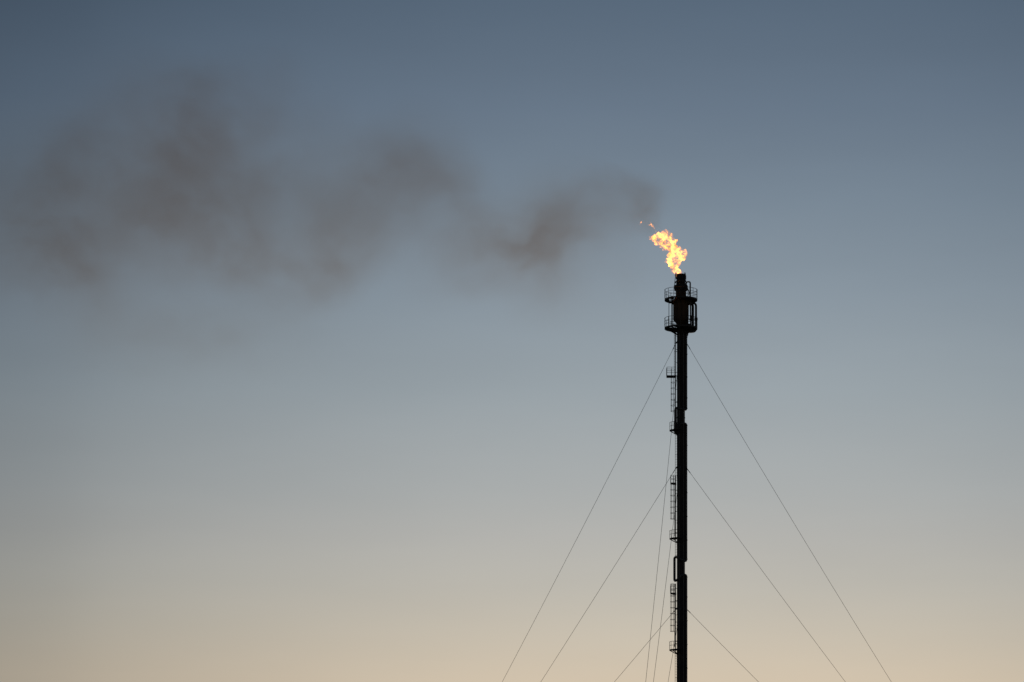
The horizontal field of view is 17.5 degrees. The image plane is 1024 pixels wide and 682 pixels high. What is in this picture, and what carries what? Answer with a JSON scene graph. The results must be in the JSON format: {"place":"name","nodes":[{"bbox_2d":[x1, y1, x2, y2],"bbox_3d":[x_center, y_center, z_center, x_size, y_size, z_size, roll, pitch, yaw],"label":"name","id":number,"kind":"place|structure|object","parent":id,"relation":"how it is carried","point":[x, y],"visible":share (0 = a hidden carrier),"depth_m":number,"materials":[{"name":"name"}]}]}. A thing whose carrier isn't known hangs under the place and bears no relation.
{"place":"outdoors","nodes":[
{"label":"outdoors","id":0,"kind":"place"},
{"bbox_2d":[0,0,1023,681],"label":"sky","id":1,"kind":"structure","parent":0,"point":[331,332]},
{"label":"ground","id":2,"kind":"structure","parent":0,"visible":0},
{"bbox_2d":[664,273,697,681],"bbox_3d":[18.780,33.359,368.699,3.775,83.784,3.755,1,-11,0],"label":"flare stack","id":3,"kind":"object","parent":2,"relation":"on","point":[680,302],"visible":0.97,"depth_m":372.44,"materials":[{"name":"metal"}]},
{"bbox_2d":[502,345,674,681],"bbox_3d":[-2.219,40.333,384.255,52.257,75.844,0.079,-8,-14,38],"label":"guy wire","id":4,"kind":"object","parent":3,"relation":"attached to","point":[590,512],"visible":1,"depth_m":379.68,"materials":[{"name":"metal"}]},
{"bbox_2d":[542,468,675,679],"bbox_3d":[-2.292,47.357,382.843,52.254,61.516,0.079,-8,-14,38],"label":"guy wire","id":5,"kind":"object","parent":3,"relation":"attached to","point":[612,569],"visible":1,"depth_m":376.24,"materials":[{"name":"metal"}]},
{"bbox_2d":[615,614,671,680],"bbox_3d":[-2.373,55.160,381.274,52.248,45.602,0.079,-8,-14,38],"label":"guy wire","id":6,"kind":"object","parent":3,"relation":"attached to","point":[643,647],"visible":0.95,"depth_m":371.75,"materials":[{"name":"metal"}]},
{"bbox_2d":[646,341,680,675],"bbox_3d":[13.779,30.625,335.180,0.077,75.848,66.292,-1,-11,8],"label":"guy wire","id":7,"kind":"object","parent":3,"relation":"attached to","point":[663,511],"visible":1,"depth_m":352.45,"materials":[{"name":"metal"}]},
{"bbox_2d":[653,466,680,681],"bbox_3d":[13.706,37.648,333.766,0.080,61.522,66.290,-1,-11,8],"label":"guy wire","id":8,"kind":"object","parent":3,"relation":"attached to","point":[666,577],"visible":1,"depth_m":354.44,"materials":[{"name":"metal"}]},
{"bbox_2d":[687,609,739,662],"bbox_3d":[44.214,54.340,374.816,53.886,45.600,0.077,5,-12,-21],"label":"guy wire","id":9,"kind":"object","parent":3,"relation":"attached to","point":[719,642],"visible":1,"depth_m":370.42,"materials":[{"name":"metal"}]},
{"bbox_2d":[687,469,844,680],"bbox_3d":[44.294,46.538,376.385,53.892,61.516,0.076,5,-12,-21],"label":"guy wire","id":10,"kind":"object","parent":3,"relation":"attached to","point":[760,568],"visible":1,"depth_m":373.93,"materials":[{"name":"metal"}]},
{"bbox_2d":[687,344,890,680],"bbox_3d":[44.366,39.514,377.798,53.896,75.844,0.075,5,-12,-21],"label":"guy wire","id":11,"kind":"object","parent":3,"relation":"attached to","point":[786,510],"visible":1,"depth_m":376.45,"materials":[{"name":"metal"}]}
]}

